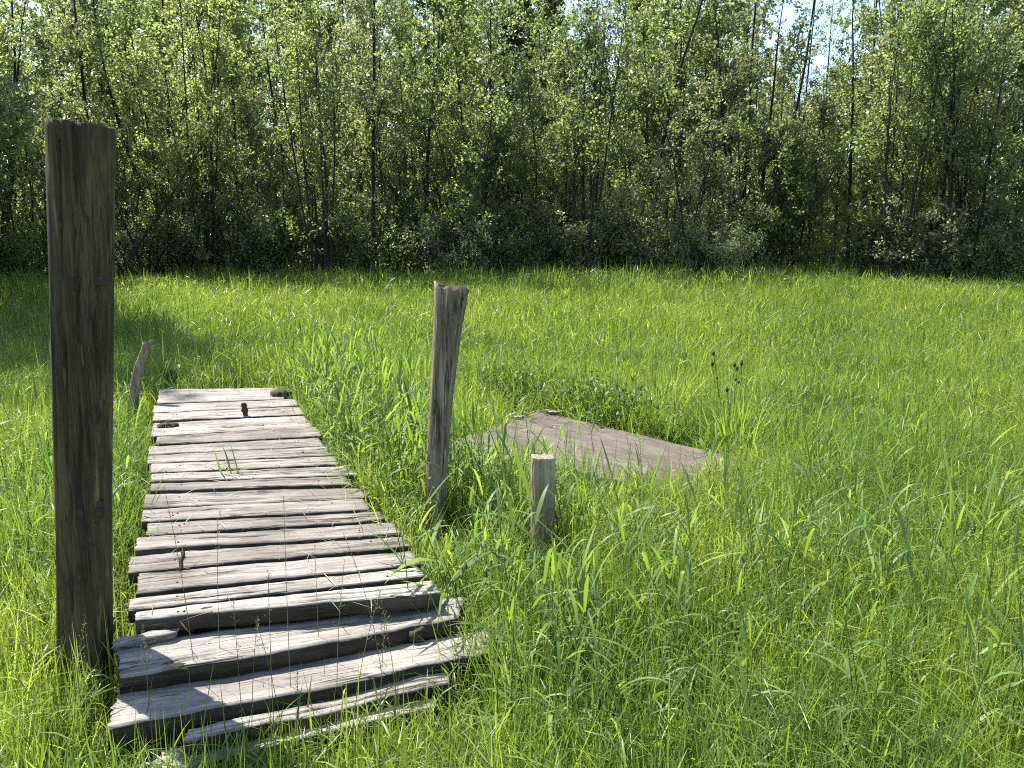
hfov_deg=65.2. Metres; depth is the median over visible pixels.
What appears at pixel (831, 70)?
tall tree
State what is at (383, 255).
shrub
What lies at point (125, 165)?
leafy bush
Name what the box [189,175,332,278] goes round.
shrub
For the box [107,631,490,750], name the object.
sunken plank
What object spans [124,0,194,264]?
tall tree
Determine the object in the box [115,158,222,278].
twiggy bush
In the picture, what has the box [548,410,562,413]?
bark flake
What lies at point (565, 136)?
tall tree
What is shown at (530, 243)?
shrub
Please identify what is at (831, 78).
airy tree
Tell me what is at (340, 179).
leafy bush
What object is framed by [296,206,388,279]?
shrub
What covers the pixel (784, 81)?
slender tree
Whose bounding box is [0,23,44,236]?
tall tree
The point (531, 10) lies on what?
tall tree
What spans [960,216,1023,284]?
shrub
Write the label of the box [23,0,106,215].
tall tree
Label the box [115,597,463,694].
sunken plank
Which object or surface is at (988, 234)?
fallen branch
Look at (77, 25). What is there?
slender tree
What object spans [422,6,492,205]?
tall tree
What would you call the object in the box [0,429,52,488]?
grass tussock
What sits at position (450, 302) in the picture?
wooden post
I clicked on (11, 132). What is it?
tall tree
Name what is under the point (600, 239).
shrub
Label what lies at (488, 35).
slender tree
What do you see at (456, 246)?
shrub
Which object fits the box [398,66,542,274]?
leafy bush
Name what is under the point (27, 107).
slender tree
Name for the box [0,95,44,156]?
tall tree
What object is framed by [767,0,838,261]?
airy tree
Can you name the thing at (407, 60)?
tall tree
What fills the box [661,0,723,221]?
tall tree
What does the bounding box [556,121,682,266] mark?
leafy bush
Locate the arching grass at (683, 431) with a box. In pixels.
[531,366,891,466]
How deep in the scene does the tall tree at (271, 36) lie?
35.11 m
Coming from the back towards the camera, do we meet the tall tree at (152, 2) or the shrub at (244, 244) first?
the tall tree at (152, 2)
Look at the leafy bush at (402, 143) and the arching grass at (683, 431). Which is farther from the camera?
the leafy bush at (402, 143)
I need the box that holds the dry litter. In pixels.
[110,384,605,630]
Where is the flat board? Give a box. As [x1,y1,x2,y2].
[451,411,745,494]
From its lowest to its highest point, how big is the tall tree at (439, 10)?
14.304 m
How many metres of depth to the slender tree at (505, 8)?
23.70 m
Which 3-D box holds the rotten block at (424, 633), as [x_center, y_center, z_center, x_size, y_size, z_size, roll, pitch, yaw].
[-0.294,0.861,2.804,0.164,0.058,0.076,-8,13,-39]
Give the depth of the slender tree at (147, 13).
23.46 m
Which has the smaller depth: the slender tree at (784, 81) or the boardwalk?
the boardwalk
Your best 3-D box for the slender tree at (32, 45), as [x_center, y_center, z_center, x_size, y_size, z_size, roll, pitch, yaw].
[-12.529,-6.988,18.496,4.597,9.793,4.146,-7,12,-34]
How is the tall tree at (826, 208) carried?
on the ground at (177, 745)
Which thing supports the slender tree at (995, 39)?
on the ground at (177, 745)
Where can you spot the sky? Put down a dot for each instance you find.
(788, 12)
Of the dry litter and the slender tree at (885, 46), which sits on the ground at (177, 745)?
the slender tree at (885, 46)
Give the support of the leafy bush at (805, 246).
on the ground at (177, 745)
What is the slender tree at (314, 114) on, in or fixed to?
on the ground at (177, 745)
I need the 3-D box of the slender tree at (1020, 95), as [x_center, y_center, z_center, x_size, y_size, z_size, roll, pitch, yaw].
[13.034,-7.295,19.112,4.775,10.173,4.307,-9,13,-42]
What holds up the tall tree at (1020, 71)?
on the ground at (177, 745)
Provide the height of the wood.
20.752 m
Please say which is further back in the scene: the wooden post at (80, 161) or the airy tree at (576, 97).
the airy tree at (576, 97)
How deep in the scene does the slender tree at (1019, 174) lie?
22.69 m
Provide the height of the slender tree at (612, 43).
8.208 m
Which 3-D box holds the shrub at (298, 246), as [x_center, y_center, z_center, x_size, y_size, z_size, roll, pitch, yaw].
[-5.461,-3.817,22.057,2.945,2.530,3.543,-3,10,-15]
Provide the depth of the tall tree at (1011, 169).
31.91 m
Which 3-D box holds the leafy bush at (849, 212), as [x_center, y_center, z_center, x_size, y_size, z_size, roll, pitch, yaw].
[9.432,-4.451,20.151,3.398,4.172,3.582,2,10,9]
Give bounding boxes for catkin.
[178,550,184,570]
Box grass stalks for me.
[14,315,1015,767]
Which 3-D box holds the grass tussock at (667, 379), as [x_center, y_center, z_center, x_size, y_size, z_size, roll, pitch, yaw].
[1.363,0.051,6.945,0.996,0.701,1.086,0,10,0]
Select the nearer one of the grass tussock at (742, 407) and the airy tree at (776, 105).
the grass tussock at (742, 407)
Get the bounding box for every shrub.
[0,219,48,283]
[115,225,166,278]
[154,193,292,278]
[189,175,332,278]
[263,197,364,267]
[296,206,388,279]
[307,166,472,278]
[368,196,497,278]
[409,204,543,278]
[479,213,568,277]
[516,183,648,276]
[570,216,657,273]
[597,179,765,278]
[656,188,807,274]
[664,209,772,287]
[835,181,1020,284]
[882,178,1023,282]
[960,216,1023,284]
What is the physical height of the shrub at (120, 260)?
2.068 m
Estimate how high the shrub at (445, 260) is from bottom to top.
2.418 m
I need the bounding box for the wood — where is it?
[0,0,1023,264]
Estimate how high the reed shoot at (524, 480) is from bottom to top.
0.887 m
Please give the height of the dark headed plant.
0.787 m
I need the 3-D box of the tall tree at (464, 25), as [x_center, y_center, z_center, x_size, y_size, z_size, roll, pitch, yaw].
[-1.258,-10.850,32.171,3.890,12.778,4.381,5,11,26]
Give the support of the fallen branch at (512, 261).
on the ground at (177, 745)
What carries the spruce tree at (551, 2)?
on the ground at (177, 745)
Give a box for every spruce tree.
[468,0,544,232]
[511,0,572,264]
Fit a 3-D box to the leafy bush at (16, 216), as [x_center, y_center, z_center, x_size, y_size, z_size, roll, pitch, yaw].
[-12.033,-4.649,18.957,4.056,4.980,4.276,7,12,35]
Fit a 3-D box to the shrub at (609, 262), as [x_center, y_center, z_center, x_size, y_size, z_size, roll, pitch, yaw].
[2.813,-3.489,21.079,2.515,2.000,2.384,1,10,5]
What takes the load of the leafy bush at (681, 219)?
on the ground at (177, 745)
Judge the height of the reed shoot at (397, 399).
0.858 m
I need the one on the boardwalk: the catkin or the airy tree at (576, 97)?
the catkin
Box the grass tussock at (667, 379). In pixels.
[611,354,719,413]
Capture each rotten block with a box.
[157,422,178,427]
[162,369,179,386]
[270,389,291,398]
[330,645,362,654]
[407,626,436,641]
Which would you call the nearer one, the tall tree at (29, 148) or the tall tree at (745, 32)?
the tall tree at (29, 148)
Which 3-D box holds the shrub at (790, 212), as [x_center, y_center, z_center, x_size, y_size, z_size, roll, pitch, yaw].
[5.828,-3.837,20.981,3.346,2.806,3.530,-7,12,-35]
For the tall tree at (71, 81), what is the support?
on the ground at (177, 745)
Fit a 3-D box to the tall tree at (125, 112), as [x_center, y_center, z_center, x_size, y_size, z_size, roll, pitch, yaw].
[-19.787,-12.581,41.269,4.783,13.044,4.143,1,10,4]
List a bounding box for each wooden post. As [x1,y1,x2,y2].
[45,118,115,721]
[422,281,468,543]
[530,453,554,574]
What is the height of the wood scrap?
0.035 m
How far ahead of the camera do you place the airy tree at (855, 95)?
22.64 m
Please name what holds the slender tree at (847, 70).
on the ground at (177, 745)
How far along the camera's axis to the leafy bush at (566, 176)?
21.07 m
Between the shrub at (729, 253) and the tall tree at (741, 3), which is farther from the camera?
the tall tree at (741, 3)
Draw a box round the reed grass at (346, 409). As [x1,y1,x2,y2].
[0,239,1023,767]
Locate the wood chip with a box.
[241,402,248,415]
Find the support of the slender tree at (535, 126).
on the ground at (177, 745)
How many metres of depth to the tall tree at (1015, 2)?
35.44 m
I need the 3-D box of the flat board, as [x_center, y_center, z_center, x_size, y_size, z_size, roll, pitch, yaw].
[0.569,0.547,5.511,1.261,0.242,2.284,-9,13,-43]
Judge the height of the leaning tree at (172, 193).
4.748 m
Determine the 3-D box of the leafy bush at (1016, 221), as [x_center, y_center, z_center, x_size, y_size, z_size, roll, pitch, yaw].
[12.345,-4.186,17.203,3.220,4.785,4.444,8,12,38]
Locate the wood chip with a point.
(244, 410)
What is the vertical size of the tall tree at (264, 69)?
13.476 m
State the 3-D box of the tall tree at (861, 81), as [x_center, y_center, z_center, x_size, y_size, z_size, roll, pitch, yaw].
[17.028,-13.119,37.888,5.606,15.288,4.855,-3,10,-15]
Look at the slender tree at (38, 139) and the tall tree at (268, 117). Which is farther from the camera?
the tall tree at (268, 117)
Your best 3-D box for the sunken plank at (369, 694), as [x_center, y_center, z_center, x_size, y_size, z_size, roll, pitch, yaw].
[-0.571,1.010,2.469,0.825,0.064,0.085,-4,11,-23]
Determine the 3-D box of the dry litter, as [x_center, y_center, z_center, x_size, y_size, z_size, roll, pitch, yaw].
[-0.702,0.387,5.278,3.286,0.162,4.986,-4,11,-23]
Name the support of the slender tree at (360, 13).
on the ground at (177, 745)
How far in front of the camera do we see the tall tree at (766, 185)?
39.19 m
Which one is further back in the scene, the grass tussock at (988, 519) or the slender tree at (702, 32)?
the slender tree at (702, 32)
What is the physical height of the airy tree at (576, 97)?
8.739 m
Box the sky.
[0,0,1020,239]
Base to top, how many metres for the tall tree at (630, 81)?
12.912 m
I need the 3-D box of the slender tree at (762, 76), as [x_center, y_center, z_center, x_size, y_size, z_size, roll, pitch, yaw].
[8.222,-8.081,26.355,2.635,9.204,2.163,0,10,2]
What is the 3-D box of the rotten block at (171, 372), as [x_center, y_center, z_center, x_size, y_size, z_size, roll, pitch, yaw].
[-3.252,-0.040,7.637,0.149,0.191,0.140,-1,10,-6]
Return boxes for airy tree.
[546,6,613,246]
[604,0,660,217]
[754,8,829,264]
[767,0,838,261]
[789,0,876,269]
[827,0,907,268]
[845,0,929,266]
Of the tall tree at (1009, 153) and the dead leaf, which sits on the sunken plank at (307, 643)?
the dead leaf
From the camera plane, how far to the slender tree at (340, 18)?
25.77 m
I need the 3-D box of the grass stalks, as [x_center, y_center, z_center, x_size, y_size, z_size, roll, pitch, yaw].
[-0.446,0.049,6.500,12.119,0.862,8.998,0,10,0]
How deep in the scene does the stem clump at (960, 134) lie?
18.08 m
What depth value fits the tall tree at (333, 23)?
30.09 m
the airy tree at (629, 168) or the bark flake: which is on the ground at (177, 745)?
the airy tree at (629, 168)
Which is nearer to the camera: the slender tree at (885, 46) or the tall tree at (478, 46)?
the slender tree at (885, 46)
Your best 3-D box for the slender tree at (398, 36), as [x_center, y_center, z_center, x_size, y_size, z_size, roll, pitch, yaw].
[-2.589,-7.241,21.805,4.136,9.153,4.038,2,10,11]
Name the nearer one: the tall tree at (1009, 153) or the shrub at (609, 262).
the shrub at (609, 262)
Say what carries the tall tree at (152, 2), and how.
on the ground at (177, 745)
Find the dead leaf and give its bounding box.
[161,662,187,668]
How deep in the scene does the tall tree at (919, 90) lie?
36.42 m
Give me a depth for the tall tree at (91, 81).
30.68 m
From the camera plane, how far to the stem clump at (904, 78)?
18.19 m
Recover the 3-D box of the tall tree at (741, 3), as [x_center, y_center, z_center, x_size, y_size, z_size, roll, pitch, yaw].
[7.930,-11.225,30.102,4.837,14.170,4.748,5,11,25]
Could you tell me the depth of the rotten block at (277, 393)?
6.65 m
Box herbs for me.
[0,254,1009,672]
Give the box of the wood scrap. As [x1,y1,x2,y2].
[111,628,179,648]
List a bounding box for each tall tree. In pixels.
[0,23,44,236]
[0,74,40,141]
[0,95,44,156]
[1,0,111,247]
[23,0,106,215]
[28,0,174,229]
[90,0,193,223]
[109,14,154,254]
[120,0,201,227]
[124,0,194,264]
[144,0,263,251]
[185,0,301,230]
[193,0,281,226]
[212,10,284,196]
[240,0,352,244]
[243,0,323,217]
[271,0,406,213]
[312,0,414,221]
[349,0,456,215]
[385,3,430,200]
[388,0,492,225]
[414,0,522,211]
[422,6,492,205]
[430,0,502,215]
[462,0,602,218]
[510,0,582,240]
[543,63,598,253]
[586,0,670,226]
[591,0,708,223]
[610,1,676,244]
[630,1,739,225]
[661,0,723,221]
[662,0,775,226]
[701,0,778,229]
[747,118,778,251]
[748,60,817,265]
[797,109,842,247]
[802,55,870,264]
[820,0,921,265]
[852,17,953,243]
[856,0,977,234]
[883,0,1023,215]
[902,0,1023,260]
[923,0,1023,228]
[986,2,1023,260]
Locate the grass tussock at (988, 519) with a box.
[878,407,1023,568]
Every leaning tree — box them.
[114,85,233,284]
[336,95,462,235]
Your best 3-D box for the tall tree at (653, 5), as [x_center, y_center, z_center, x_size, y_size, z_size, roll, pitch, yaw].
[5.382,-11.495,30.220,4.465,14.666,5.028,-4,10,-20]
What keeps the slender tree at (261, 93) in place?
on the ground at (177, 745)
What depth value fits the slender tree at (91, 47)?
20.82 m
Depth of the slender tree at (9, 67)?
20.85 m
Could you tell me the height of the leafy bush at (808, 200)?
4.918 m
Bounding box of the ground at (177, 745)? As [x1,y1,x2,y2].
[7,255,998,767]
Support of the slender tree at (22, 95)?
on the ground at (177, 745)
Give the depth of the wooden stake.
6.36 m
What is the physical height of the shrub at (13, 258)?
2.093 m
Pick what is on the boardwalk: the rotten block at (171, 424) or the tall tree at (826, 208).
the rotten block at (171, 424)
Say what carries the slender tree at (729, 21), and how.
on the ground at (177, 745)
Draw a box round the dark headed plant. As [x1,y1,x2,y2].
[711,351,742,426]
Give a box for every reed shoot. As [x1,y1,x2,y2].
[384,375,423,480]
[385,497,497,599]
[470,435,584,598]
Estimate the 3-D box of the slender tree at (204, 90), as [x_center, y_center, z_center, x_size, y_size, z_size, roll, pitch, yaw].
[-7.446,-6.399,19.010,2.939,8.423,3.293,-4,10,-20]
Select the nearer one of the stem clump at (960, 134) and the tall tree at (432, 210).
the stem clump at (960, 134)
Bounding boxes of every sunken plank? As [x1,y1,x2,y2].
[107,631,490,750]
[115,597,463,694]
[148,698,437,767]
[183,672,451,755]
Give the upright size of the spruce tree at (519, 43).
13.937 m
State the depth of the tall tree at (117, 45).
31.48 m
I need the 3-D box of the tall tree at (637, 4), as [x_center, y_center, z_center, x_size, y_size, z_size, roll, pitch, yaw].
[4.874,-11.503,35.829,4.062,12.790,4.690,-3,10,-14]
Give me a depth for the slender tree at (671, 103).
21.80 m
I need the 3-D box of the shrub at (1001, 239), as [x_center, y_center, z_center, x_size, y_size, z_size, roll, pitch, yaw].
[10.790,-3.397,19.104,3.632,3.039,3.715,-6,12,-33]
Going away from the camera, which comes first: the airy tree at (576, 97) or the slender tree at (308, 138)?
the slender tree at (308, 138)
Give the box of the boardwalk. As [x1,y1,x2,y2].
[128,388,440,636]
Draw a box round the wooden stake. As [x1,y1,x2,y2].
[127,339,153,428]
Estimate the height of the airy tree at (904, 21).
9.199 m
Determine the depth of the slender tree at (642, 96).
23.16 m
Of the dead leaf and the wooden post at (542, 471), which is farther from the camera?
the wooden post at (542, 471)
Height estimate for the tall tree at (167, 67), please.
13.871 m
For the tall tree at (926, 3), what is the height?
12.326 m
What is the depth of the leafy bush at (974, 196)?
19.00 m
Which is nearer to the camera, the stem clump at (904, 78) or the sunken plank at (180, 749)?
the sunken plank at (180, 749)
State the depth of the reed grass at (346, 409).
3.56 m
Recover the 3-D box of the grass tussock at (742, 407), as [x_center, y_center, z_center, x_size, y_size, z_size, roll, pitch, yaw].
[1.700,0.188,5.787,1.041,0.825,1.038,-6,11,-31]
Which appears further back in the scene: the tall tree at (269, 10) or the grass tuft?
the tall tree at (269, 10)
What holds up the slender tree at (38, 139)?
on the ground at (177, 745)
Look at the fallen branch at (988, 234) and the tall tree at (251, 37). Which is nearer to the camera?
the fallen branch at (988, 234)
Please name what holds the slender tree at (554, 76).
on the ground at (177, 745)
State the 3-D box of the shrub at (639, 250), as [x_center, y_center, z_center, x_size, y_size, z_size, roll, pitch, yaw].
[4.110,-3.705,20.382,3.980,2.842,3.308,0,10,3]
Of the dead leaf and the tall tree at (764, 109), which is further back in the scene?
the tall tree at (764, 109)
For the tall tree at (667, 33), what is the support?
on the ground at (177, 745)
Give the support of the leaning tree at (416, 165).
on the ground at (177, 745)
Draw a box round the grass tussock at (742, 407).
[650,359,808,445]
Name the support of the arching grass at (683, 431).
on the ground at (177, 745)
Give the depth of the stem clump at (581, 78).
19.63 m
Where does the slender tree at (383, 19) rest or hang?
on the ground at (177, 745)
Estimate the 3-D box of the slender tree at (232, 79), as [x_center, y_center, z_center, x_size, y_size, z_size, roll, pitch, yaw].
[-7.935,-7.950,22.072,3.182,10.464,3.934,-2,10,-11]
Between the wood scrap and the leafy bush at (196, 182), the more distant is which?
the leafy bush at (196, 182)
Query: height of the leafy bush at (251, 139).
5.245 m
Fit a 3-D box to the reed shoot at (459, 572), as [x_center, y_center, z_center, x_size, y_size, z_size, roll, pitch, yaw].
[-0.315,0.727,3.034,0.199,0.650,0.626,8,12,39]
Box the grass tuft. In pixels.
[207,444,253,480]
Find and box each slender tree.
[0,0,44,169]
[0,0,60,249]
[0,0,73,257]
[0,9,55,192]
[0,11,67,192]
[19,0,140,135]
[43,0,246,266]
[77,0,205,262]
[157,0,276,253]
[194,22,302,213]
[231,0,385,214]
[313,0,390,219]
[319,0,446,275]
[325,0,405,214]
[359,0,487,212]
[378,0,530,253]
[410,0,538,221]
[493,27,600,265]
[512,0,600,265]
[550,0,746,245]
[567,0,635,206]
[610,1,749,248]
[640,0,767,218]
[674,0,855,253]
[718,1,790,216]
[751,10,810,262]
[801,0,949,269]
[846,0,1011,211]
[901,0,1023,234]
[971,0,1023,248]
[997,0,1023,186]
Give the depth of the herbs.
6.46 m
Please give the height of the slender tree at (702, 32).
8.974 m
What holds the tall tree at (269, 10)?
on the ground at (177, 745)
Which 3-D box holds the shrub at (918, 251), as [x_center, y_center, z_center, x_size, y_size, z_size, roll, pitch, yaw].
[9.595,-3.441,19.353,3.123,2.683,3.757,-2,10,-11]
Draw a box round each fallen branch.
[414,239,555,272]
[939,221,1022,271]
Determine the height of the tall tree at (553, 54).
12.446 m
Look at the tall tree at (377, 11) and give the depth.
37.32 m
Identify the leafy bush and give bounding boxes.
[0,89,86,278]
[41,52,167,273]
[119,112,282,277]
[188,86,320,265]
[274,137,383,258]
[341,65,451,270]
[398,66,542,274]
[433,42,613,270]
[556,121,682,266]
[614,63,747,275]
[695,83,875,274]
[755,75,877,272]
[812,131,948,273]
[862,4,1023,275]
[1000,210,1023,268]
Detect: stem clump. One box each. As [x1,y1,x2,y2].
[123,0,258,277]
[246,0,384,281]
[523,0,673,276]
[830,0,984,281]
[882,0,1023,283]

